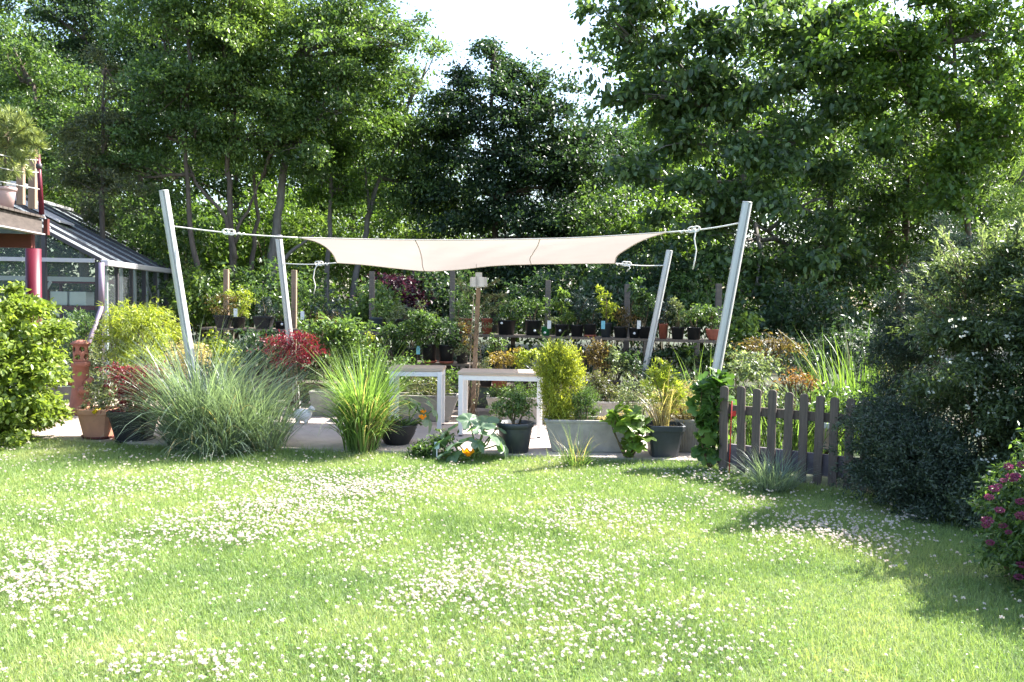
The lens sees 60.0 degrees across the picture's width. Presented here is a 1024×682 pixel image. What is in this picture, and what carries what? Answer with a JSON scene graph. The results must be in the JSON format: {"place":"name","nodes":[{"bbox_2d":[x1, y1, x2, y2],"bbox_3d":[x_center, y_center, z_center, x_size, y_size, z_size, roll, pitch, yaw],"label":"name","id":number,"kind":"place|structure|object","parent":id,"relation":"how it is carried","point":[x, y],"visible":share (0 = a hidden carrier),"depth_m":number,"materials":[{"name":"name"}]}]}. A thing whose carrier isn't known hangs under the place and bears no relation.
{"place":"outdoors","nodes":[
{"label":"outdoors","id":0,"kind":"place"},
{"bbox_2d":[32,399,170,443],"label":"gravel path","id":1,"kind":"structure","parent":0,"point":[69,428],"depth_m":10.49,"materials":[{"name":"beige gravel"}]},
{"bbox_2d":[50,304,101,375],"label":"leafy bush","id":2,"kind":"object","parent":1,"relation":"on","point":[83,332],"visible":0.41,"depth_m":12.87,"materials":[{"name":"green plant"}]},
{"bbox_2d":[63,340,93,415],"bbox_3d":[-5.842,0.490,12.004,0.369,1.011,0.392,-2,4,-43],"label":"clay chimney","id":3,"kind":"object","parent":1,"relation":"on","point":[82,364],"visible":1,"depth_m":11.94,"materials":[{"name":"orange ceramic"}]},
{"bbox_2d":[75,369,121,439],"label":"potted plant","id":4,"kind":"object","parent":1,"relation":"on","point":[95,424],"visible":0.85,"depth_m":9.98,"materials":[{"name":"green plant"}]},
{"bbox_2d":[85,297,182,406],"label":"bamboo","id":5,"kind":"object","parent":1,"relation":"on","point":[117,331],"visible":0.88,"depth_m":12.13,"materials":[{"name":"green plant"}]},
{"bbox_2d":[125,401,716,463],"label":"terrace","id":6,"kind":"structure","parent":0,"point":[328,438],"depth_m":9.97,"materials":[{"name":"grey concrete"}]},
{"bbox_2d":[95,360,174,442],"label":"potted plant","id":7,"kind":"object","parent":6,"relation":"on","point":[127,431],"visible":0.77,"depth_m":9.79,"materials":[{"name":"red plant"}]},
{"bbox_2d":[275,235,299,407],"bbox_3d":[-3.230,-0.275,12.803,0.375,2.501,0.104,1,3,0],"label":"sail pole","id":8,"kind":"object","parent":6,"relation":"on","point":[283,281],"visible":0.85,"depth_m":12.74,"materials":[{"name":"metal"}]},
{"bbox_2d":[247,328,329,413],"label":"japanese maple","id":9,"kind":"object","parent":6,"relation":"on","point":[288,348],"visible":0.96,"depth_m":12.06,"materials":[{"name":"red plant"}]},
{"bbox_2d":[258,338,446,454],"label":"lime grass","id":10,"kind":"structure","parent":6,"relation":"on","point":[363,410],"depth_m":9.24,"materials":[{"name":"green plant"}]},
{"bbox_2d":[382,416,421,445],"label":"potted plant","id":11,"kind":"object","parent":6,"relation":"on","point":[398,436],"visible":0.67,"depth_m":9.66,"materials":[{"name":"black plastic"}]},
{"bbox_2d":[355,392,457,421],"bbox_3d":[-1.396,0.873,11.734,1.403,0.346,0.372,1,3,0],"label":"trough","id":12,"kind":"object","parent":6,"relation":"on","point":[450,402],"visible":0.38,"depth_m":11.57,"materials":[{"name":"concrete"}]},
{"bbox_2d":[388,365,445,430],"bbox_3d":[-1.177,0.699,11.075,0.666,0.760,0.556,1,3,0],"label":"garden table","id":13,"kind":"object","parent":6,"relation":"on","point":[438,371],"visible":0.72,"depth_m":10.80,"materials":[{"name":"white paint"}]},
{"bbox_2d":[383,360,481,407],"bbox_3d":[-1.186,0.667,13.207,1.392,0.718,0.511,1,3,12],"label":"plant bench","id":14,"kind":"object","parent":6,"relation":"on","point":[454,363],"visible":0.23,"depth_m":13.02,"materials":[{"name":"grey wood"}]},
{"bbox_2d":[381,310,430,361],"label":"potted plant","id":15,"kind":"object","parent":14,"relation":"on","point":[401,345],"visible":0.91,"depth_m":12.94,"materials":[{"name":"green plant"}]},
{"bbox_2d":[407,309,448,362],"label":"potted plant","id":16,"kind":"object","parent":14,"relation":"on","point":[428,351],"visible":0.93,"depth_m":12.88,"materials":[{"name":"green plant"}]},
{"bbox_2d":[428,317,468,363],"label":"potted plant","id":17,"kind":"object","parent":14,"relation":"on","point":[445,346],"visible":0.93,"depth_m":12.84,"materials":[{"name":"green plant"}]},
{"bbox_2d":[468,267,486,414],"bbox_3d":[-0.460,0.024,11.717,0.226,2.070,0.205,2,3,19],"label":"lamp post","id":18,"kind":"object","parent":6,"relation":"on","point":[478,281],"visible":0.92,"depth_m":11.67,"materials":[{"name":"brown wood"}]},
{"bbox_2d":[448,278,510,415],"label":"climbing plant","id":19,"kind":"object","parent":6,"relation":"on","point":[459,351],"visible":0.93,"depth_m":11.64,"materials":[{"name":"green plant"}]},
{"bbox_2d":[457,368,542,437],"bbox_3d":[-0.129,0.734,10.625,1.000,0.760,0.556,1,3,3],"label":"garden table","id":20,"kind":"object","parent":6,"relation":"on","point":[465,375],"visible":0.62,"depth_m":10.36,"materials":[{"name":"white paint"}]},
{"bbox_2d":[485,388,539,453],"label":"potted plant","id":21,"kind":"object","parent":6,"relation":"on","point":[516,437],"visible":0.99,"depth_m":9.32,"materials":[{"name":"green plant"}]},
{"bbox_2d":[543,415,625,452],"bbox_3d":[0.815,1.004,9.556,0.948,0.346,0.372,1,3,0],"label":"trough","id":22,"kind":"object","parent":6,"relation":"on","point":[604,435],"visible":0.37,"depth_m":9.39,"materials":[{"name":"concrete"}]},
{"bbox_2d":[529,337,590,425],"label":"golden conifer","id":23,"kind":"object","parent":22,"relation":"in","point":[556,368],"visible":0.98,"depth_m":9.47,"materials":[{"name":"yellow plant"}]},
{"bbox_2d":[568,381,602,419],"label":"green conifer","id":24,"kind":"object","parent":22,"relation":"in","point":[584,406],"visible":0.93,"depth_m":9.50,"materials":[{"name":"green plant"}]},
{"bbox_2d":[636,250,672,398],"bbox_3d":[1.999,-0.117,12.607,0.515,2.354,0.094,1,3,0],"label":"sail pole","id":25,"kind":"object","parent":6,"relation":"on","point":[658,305],"visible":0.79,"depth_m":12.56,"materials":[{"name":"metal"}]},
{"bbox_2d":[627,357,690,457],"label":"potted plant","id":26,"kind":"object","parent":6,"relation":"on","point":[667,436],"visible":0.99,"depth_m":9.22,"materials":[{"name":"green plant"}]},
{"bbox_2d":[0,0,1022,309],"label":"sky","id":27,"kind":"structure","parent":0,"point":[541,26],"materials":[{"name":"white"}]},
{"bbox_2d":[0,432,1023,681],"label":"lawn","id":28,"kind":"structure","parent":0,"point":[498,634],"depth_m":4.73,"materials":[{"name":"plant"}]},
{"bbox_2d":[0,279,81,450],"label":"hornbeam hedge","id":29,"kind":"object","parent":28,"relation":"on","point":[32,364],"visible":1,"depth_m":9.65,"materials":[{"name":"green plant"}]},
{"bbox_2d":[56,314,337,463],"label":"silver grass","id":30,"kind":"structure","parent":28,"relation":"on","point":[218,414],"depth_m":9.22,"materials":[{"name":"green plant"}]},
{"bbox_2d":[432,413,508,462],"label":"squash plant","id":31,"kind":"object","parent":28,"relation":"on","point":[482,424],"visible":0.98,"depth_m":9.05,"materials":[{"name":"green plant"}]},
{"bbox_2d":[0,441,1023,681],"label":"clover blossoms","id":32,"kind":"object","parent":28,"relation":"on","point":[240,534],"visible":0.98,"depth_m":5.62,"materials":[{"name":"white plant"}]},
{"bbox_2d":[0,442,1023,681],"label":"clover leaves","id":33,"kind":"object","parent":28,"relation":"on","point":[487,640],"visible":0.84,"depth_m":5.30,"materials":[{"name":"green plant"}]},
{"bbox_2d":[600,401,656,457],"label":"fig bush","id":34,"kind":"object","parent":28,"relation":"on","point":[632,423],"visible":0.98,"depth_m":9.04,"materials":[{"name":"green plant"}]},
{"bbox_2d":[685,367,736,467],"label":"grape vine","id":35,"kind":"object","parent":28,"relation":"on","point":[705,388],"visible":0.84,"depth_m":8.72,"materials":[{"name":"green plant"}]},
{"bbox_2d":[715,440,831,493],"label":"grass tuft","id":36,"kind":"object","parent":28,"relation":"on","point":[783,480],"visible":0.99,"depth_m":7.75,"materials":[{"name":"green plant"}]},
{"bbox_2d":[717,386,880,491],"bbox_3d":[2.649,0.881,8.234,1.572,0.855,0.108,3,3,36],"label":"picket fence","id":37,"kind":"object","parent":28,"relation":"on","point":[818,458],"visible":0.62,"depth_m":8.25,"materials":[{"name":"brown wood"}]},
{"bbox_2d":[819,383,1005,537],"bbox_3d":[3.359,0.924,7.154,1.372,1.056,1.842,-1,3,-34],"label":"juniper","id":38,"kind":"object","parent":28,"relation":"on","point":[906,462],"visible":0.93,"depth_m":7.03,"materials":[{"name":"green plant"}]},
{"bbox_2d":[963,421,1023,596],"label":"spirea","id":39,"kind":"object","parent":28,"relation":"on","point":[1006,537],"visible":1,"depth_m":5.16,"materials":[{"name":"green plant"}]},
{"bbox_2d":[11,306,1022,519],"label":"ground","id":40,"kind":"structure","parent":0,"point":[482,391],"depth_m":20.65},
{"bbox_2d":[0,149,49,322],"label":"roof deck","id":41,"kind":"structure","parent":40,"relation":"on","point":[19,220],"depth_m":10.48,"materials":[{"name":"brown wood"}]},
{"bbox_2d":[0,103,51,207],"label":"potted pine","id":42,"kind":"object","parent":41,"relation":"on","point":[17,133],"visible":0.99,"depth_m":9.59,"materials":[{"name":"plant"}]},
{"bbox_2d":[0,6,121,256],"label":"broadleaf tree","id":43,"kind":"object","parent":40,"relation":"on","point":[51,192],"visible":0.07,"depth_m":24.68,"materials":[{"name":"green plant"}]},
{"bbox_2d":[0,11,134,248],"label":"broadleaf tree","id":44,"kind":"object","parent":40,"relation":"on","point":[36,61],"visible":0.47,"depth_m":18.62,"materials":[{"name":"green plant"}]},
{"bbox_2d":[0,0,177,354],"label":"broadleaf tree","id":45,"kind":"object","parent":40,"relation":"on","point":[81,9],"visible":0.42,"depth_m":23.23,"materials":[{"name":"green plant"}]},
{"bbox_2d":[0,180,188,401],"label":"greenhouse","id":46,"kind":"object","parent":40,"relation":"on","point":[66,227],"visible":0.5,"depth_m":14.84,"materials":[{"name":"grey glass"}]},
{"bbox_2d":[42,36,163,261],"bbox_3d":[-7.759,-2.439,16.932,2.396,6.402,2.342,1,3,0],"label":"thuja tree","id":47,"kind":"object","parent":40,"relation":"on","point":[80,145],"visible":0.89,"depth_m":16.73,"materials":[{"name":"green plant"}]},
{"bbox_2d":[40,0,220,343],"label":"broadleaf tree","id":48,"kind":"object","parent":40,"relation":"on","point":[152,46],"visible":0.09,"depth_m":23.74,"materials":[{"name":"green plant"}]},
{"bbox_2d":[84,179,227,365],"bbox_3d":[-7.209,-1.342,18.556,2.986,4.081,2.746,2,3,26],"label":"undergrowth bush","id":49,"kind":"object","parent":40,"relation":"on","point":[134,227],"visible":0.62,"depth_m":18.07,"materials":[{"name":"green plant"}]},
{"bbox_2d":[108,234,219,356],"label":"undergrowth bush","id":50,"kind":"object","parent":40,"relation":"on","point":[164,260],"visible":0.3,"depth_m":17.91,"materials":[{"name":"green plant"}]},
{"bbox_2d":[79,0,263,377],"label":"broadleaf tree","id":51,"kind":"object","parent":40,"relation":"on","point":[149,152],"visible":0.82,"depth_m":16.84,"materials":[{"name":"green plant"}]},
{"bbox_2d":[159,190,195,391],"bbox_3d":[-3.659,-0.263,9.901,0.539,2.825,0.102,1,3,0],"label":"sail pole","id":52,"kind":"object","parent":40,"relation":"on","point":[174,259],"visible":0.77,"depth_m":9.84,"materials":[{"name":"metal"}]},
{"bbox_2d":[174,226,297,237],"bbox_3d":[-3.151,-1.249,10.025,1.419,0.132,0.041,0,3,-15],"label":"sail rope","id":53,"kind":"object","parent":52,"relation":"attached to","point":[227,232],"visible":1,"depth_m":10.01,"materials":[{"name":"fabric"}]},
{"bbox_2d":[298,232,666,271],"bbox_3d":[-0.369,-1.101,11.160,4.209,0.415,2.508,1,3,0],"label":"shade sail","id":54,"kind":"object","parent":53,"relation":"attached to","point":[430,255],"visible":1,"depth_m":10.97,"materials":[{"name":"fabric"}]},
{"bbox_2d":[139,252,261,378],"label":"undergrowth bush","id":55,"kind":"object","parent":40,"relation":"on","point":[196,288],"visible":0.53,"depth_m":16.34,"materials":[{"name":"green plant"}]},
{"bbox_2d":[152,195,266,342],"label":"broadleaf tree","id":56,"kind":"object","parent":40,"relation":"on","point":[224,247],"visible":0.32,"depth_m":19.62,"materials":[{"name":"green plant"}]},
{"bbox_2d":[134,0,338,377],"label":"broadleaf tree","id":57,"kind":"object","parent":40,"relation":"on","point":[239,34],"visible":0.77,"depth_m":16.96,"materials":[{"name":"green plant"}]},
{"bbox_2d":[122,1,355,264],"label":"broadleaf tree","id":58,"kind":"object","parent":40,"relation":"on","point":[237,193],"visible":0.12,"depth_m":25.01,"materials":[{"name":"green plant"}]},
{"bbox_2d":[183,326,324,397],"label":"leafy bush","id":59,"kind":"object","parent":40,"relation":"on","point":[258,337],"visible":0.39,"depth_m":12.83,"materials":[{"name":"green plant"}]},
{"bbox_2d":[219,172,320,366],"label":"broadleaf tree","id":60,"kind":"object","parent":40,"relation":"on","point":[262,241],"visible":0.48,"depth_m":20.08,"materials":[{"name":"green plant"}]},
{"bbox_2d":[218,249,339,378],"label":"undergrowth bush","id":61,"kind":"object","parent":40,"relation":"on","point":[276,295],"visible":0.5,"depth_m":16.59,"materials":[{"name":"green plant"}]},
{"bbox_2d":[264,200,363,368],"bbox_3d":[-4.557,-1.342,20.566,2.496,3.967,2.466,1,3,0],"label":"undergrowth bush","id":62,"kind":"object","parent":40,"relation":"on","point":[312,256],"visible":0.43,"depth_m":20.17,"materials":[{"name":"green plant"}]},
{"bbox_2d":[185,0,449,376],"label":"broadleaf tree","id":63,"kind":"object","parent":40,"relation":"on","point":[353,36],"visible":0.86,"depth_m":17.27,"materials":[{"name":"green plant"}]},
{"bbox_2d":[295,312,382,388],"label":"rhododendron","id":64,"kind":"object","parent":40,"relation":"on","point":[342,335],"visible":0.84,"depth_m":12.51,"materials":[{"name":"green plant"}]},
{"bbox_2d":[249,43,442,341],"bbox_3d":[-5.126,-4.510,26.556,6.490,9.723,4.756,1,3,0],"label":"broadleaf tree","id":65,"kind":"object","parent":40,"relation":"on","point":[361,162],"visible":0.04,"depth_m":26.28,"materials":[{"name":"green plant"}]},
{"bbox_2d":[278,80,425,374],"bbox_3d":[-3.515,-2.602,19.195,3.315,6.636,2.706,1,3,0],"label":"broadleaf tree","id":66,"kind":"object","parent":40,"relation":"on","point":[313,196],"visible":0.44,"depth_m":18.76,"materials":[{"name":"green plant"}]},
{"bbox_2d":[319,199,425,358],"bbox_3d":[-3.204,-1.398,20.981,2.853,4.079,2.499,0,3,-18],"label":"undergrowth bush","id":67,"kind":"object","parent":40,"relation":"on","point":[366,268],"visible":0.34,"depth_m":20.69,"materials":[{"name":"green plant"}]},
{"bbox_2d":[331,270,417,380],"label":"undergrowth bush","id":68,"kind":"object","parent":40,"relation":"on","point":[363,307],"visible":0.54,"depth_m":15.68,"materials":[{"name":"green plant"}]},
{"bbox_2d":[345,269,436,364],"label":"undergrowth bush","id":69,"kind":"object","parent":40,"relation":"on","point":[398,281],"visible":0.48,"depth_m":16.41,"materials":[{"name":"purple plant"}]},
{"bbox_2d":[326,337,471,392],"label":"leafy bush","id":70,"kind":"object","parent":40,"relation":"on","point":[450,376],"visible":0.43,"depth_m":12.24,"materials":[{"name":"green plant"}]},
{"bbox_2d":[332,34,475,372],"bbox_3d":[-2.285,-2.999,19.623,2.999,7.446,2.856,-2,4,-43],"label":"broadleaf tree","id":71,"kind":"object","parent":40,"relation":"on","point":[385,163],"visible":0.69,"depth_m":19.29,"materials":[{"name":"green plant"}]},
{"bbox_2d":[369,177,470,359],"bbox_3d":[-2.170,-1.749,21.317,2.685,4.778,2.591,1,3,0],"label":"undergrowth bush","id":72,"kind":"object","parent":40,"relation":"on","point":[406,233],"visible":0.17,"depth_m":21.13,"materials":[{"name":"green plant"}]},
{"bbox_2d":[400,269,505,356],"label":"undergrowth bush","id":73,"kind":"object","parent":40,"relation":"on","point":[442,301],"visible":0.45,"depth_m":16.96,"materials":[{"name":"green plant"}]},
{"bbox_2d":[223,269,721,397],"bbox_3d":[-1.009,-0.104,14.669,8.695,2.127,0.203,2,3,16],"label":"wire fence","id":74,"kind":"object","parent":40,"relation":"on","point":[718,295],"visible":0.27,"depth_m":14.65,"materials":[{"name":"brown wood"}]},
{"bbox_2d":[0,0,1023,357],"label":"wood","id":75,"kind":"object","parent":40,"relation":"on","point":[60,250],"visible":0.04,"depth_m":27.59,"materials":[{"name":"green plant"}]},
{"bbox_2d":[375,35,662,368],"bbox_3d":[0.231,-3.048,19.919,6.612,7.567,4.507,1,3,0],"label":"hornbeam tree","id":76,"kind":"object","parent":40,"relation":"on","point":[570,162],"visible":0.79,"depth_m":19.29,"materials":[{"name":"green plant"}]},
{"bbox_2d":[450,338,654,393],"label":"leafy bush","id":77,"kind":"object","parent":40,"relation":"on","point":[578,348],"visible":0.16,"depth_m":13.56,"materials":[{"name":"green plant"}]},
{"bbox_2d":[490,264,617,349],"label":"undergrowth bush","id":78,"kind":"object","parent":40,"relation":"on","point":[556,276],"visible":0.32,"depth_m":16.65,"materials":[{"name":"green plant"}]},
{"bbox_2d":[542,179,655,377],"bbox_3d":[2.011,-1.308,18.974,2.529,4.230,2.707,2,3,31],"label":"undergrowth bush","id":79,"kind":"object","parent":40,"relation":"on","point":[590,230],"visible":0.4,"depth_m":18.40,"materials":[{"name":"green plant"}]},
{"bbox_2d":[482,333,716,409],"bbox_3d":[1.319,0.497,13.298,3.612,1.118,0.513,2,3,18],"label":"plant bench","id":80,"kind":"object","parent":40,"relation":"on","point":[699,342],"visible":0.35,"depth_m":13.10,"materials":[{"name":"brown wood"}]},
{"bbox_2d":[493,295,535,334],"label":"potted plant","id":81,"kind":"object","parent":80,"relation":"on","point":[506,327],"visible":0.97,"depth_m":13.53,"materials":[{"name":"green plant"}]},
{"bbox_2d":[516,297,558,335],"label":"potted plant","id":82,"kind":"object","parent":80,"relation":"on","point":[533,327],"visible":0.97,"depth_m":13.45,"materials":[{"name":"green plant"}]},
{"bbox_2d":[550,264,673,393],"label":"undergrowth bush","id":83,"kind":"object","parent":40,"relation":"on","point":[590,287],"visible":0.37,"depth_m":15.18,"materials":[{"name":"green plant"}]},
{"bbox_2d":[573,229,704,379],"bbox_3d":[2.428,-0.586,16.438,2.574,3.036,2.966,1,3,0],"label":"undergrowth bush","id":84,"kind":"object","parent":40,"relation":"on","point":[657,258],"visible":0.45,"depth_m":15.98,"materials":[{"name":"green plant"}]},
{"bbox_2d":[602,184,732,367],"bbox_3d":[3.253,-1.259,18.499,2.816,4.209,2.467,-1,3,-34],"label":"undergrowth bush","id":85,"kind":"object","parent":40,"relation":"on","point":[685,207],"visible":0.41,"depth_m":18.13,"materials":[{"name":"green plant"}]},
{"bbox_2d":[626,343,730,398],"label":"leafy bush","id":86,"kind":"object","parent":40,"relation":"on","point":[660,353],"visible":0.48,"depth_m":12.60,"materials":[{"name":"green plant"}]},
{"bbox_2d":[649,256,773,382],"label":"undergrowth bush","id":87,"kind":"object","parent":40,"relation":"on","point":[687,299],"visible":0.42,"depth_m":15.34,"materials":[{"name":"green plant"}]},
{"bbox_2d":[553,30,902,346],"bbox_3d":[5.839,-3.894,23.944,9.799,9.038,4.576,1,3,0],"label":"broadleaf tree","id":88,"kind":"object","parent":40,"relation":"on","point":[779,183],"visible":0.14,"depth_m":23.66,"materials":[{"name":"green plant"}]},
{"bbox_2d":[711,201,751,375],"bbox_3d":[2.295,-0.130,9.603,0.534,2.754,0.106,1,3,0],"label":"sail pole","id":89,"kind":"object","parent":40,"relation":"on","point":[736,261],"visible":0.76,"depth_m":9.54,"materials":[{"name":"metal"}]},
{"bbox_2d":[714,311,768,398],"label":"leafy bush","id":90,"kind":"object","parent":40,"relation":"on","point":[749,327],"visible":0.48,"depth_m":13.10,"materials":[{"name":"green plant"}]},
{"bbox_2d":[566,0,927,385],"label":"walnut tree","id":91,"kind":"object","parent":40,"relation":"on","point":[725,98],"visible":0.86,"depth_m":16.33,"materials":[{"name":"green plant"}]},
{"bbox_2d":[723,344,796,445],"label":"white flowered bush","id":92,"kind":"object","parent":40,"relation":"on","point":[757,370],"visible":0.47,"depth_m":9.73,"materials":[{"name":"plant"}]},
{"bbox_2d":[722,329,810,424],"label":"brown shrub","id":93,"kind":"object","parent":40,"relation":"on","point":[778,347],"visible":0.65,"depth_m":11.74,"materials":[{"name":"orange plant"}]},
{"bbox_2d":[728,378,844,455],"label":"wild grass","id":94,"kind":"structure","parent":40,"relation":"on","point":[779,444],"depth_m":9.25,"materials":[{"name":"green plant"}]},
{"bbox_2d":[729,271,879,397],"bbox_3d":[4.878,-0.111,15.516,2.481,2.246,2.501,-2,4,-42],"label":"undergrowth bush","id":95,"kind":"object","parent":40,"relation":"on","point":[785,317],"visible":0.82,"depth_m":15.03,"materials":[{"name":"green plant"}]},
{"bbox_2d":[766,378,864,454],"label":"leafy bush","id":96,"kind":"object","parent":40,"relation":"on","point":[831,391],"visible":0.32,"depth_m":9.17,"materials":[{"name":"green plant"}]},
{"bbox_2d":[754,197,891,386],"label":"tree","id":97,"kind":"object","parent":40,"relation":"on","point":[792,230],"visible":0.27,"depth_m":17.09,"materials":[{"name":"green plant"}]},
{"bbox_2d":[775,311,892,394],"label":"leafy bush","id":98,"kind":"object","parent":40,"relation":"on","point":[822,339],"visible":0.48,"depth_m":12.40,"materials":[{"name":"green plant"}]},
{"bbox_2d":[776,0,1023,384],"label":"broadleaf tree","id":99,"kind":"object","parent":40,"relation":"on","point":[958,157],"visible":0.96,"depth_m":15.40,"materials":[{"name":"green plant"}]},
{"bbox_2d":[788,84,1023,377],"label":"broadleaf tree","id":100,"kind":"object","parent":40,"relation":"on","point":[879,188],"visible":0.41,"depth_m":17.45,"materials":[{"name":"green plant"}]},
{"bbox_2d":[798,2,1023,365],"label":"broadleaf tree","id":101,"kind":"object","parent":40,"relation":"on","point":[892,169],"visible":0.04,"depth_m":24.05,"materials":[{"name":"green plant"}]},
{"bbox_2d":[844,209,1004,450],"bbox_3d":[4.039,0.007,8.648,2.118,2.615,1.334,-2,4,-43],"label":"juniper","id":102,"kind":"object","parent":40,"relation":"on","point":[899,352],"visible":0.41,"depth_m":8.47,"materials":[{"name":"green plant"}]},
{"bbox_2d":[885,211,1023,526],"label":"white flowered shrub","id":103,"kind":"object","parent":40,"relation":"on","point":[949,327],"visible":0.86,"depth_m":7.19,"materials":[{"name":"green plant"}]},
{"bbox_2d":[763,310,924,455],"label":"reed grass","id":104,"kind":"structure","parent":0,"point":[851,381],"depth_m":10.33,"materials":[{"name":"green plant"}]},
{"bbox_2d":[976,145,1023,280],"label":"broadleaf tree","id":105,"kind":"object","parent":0,"point":[1006,212],"visible":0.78,"depth_m":8.98,"materials":[{"name":"green plant"}]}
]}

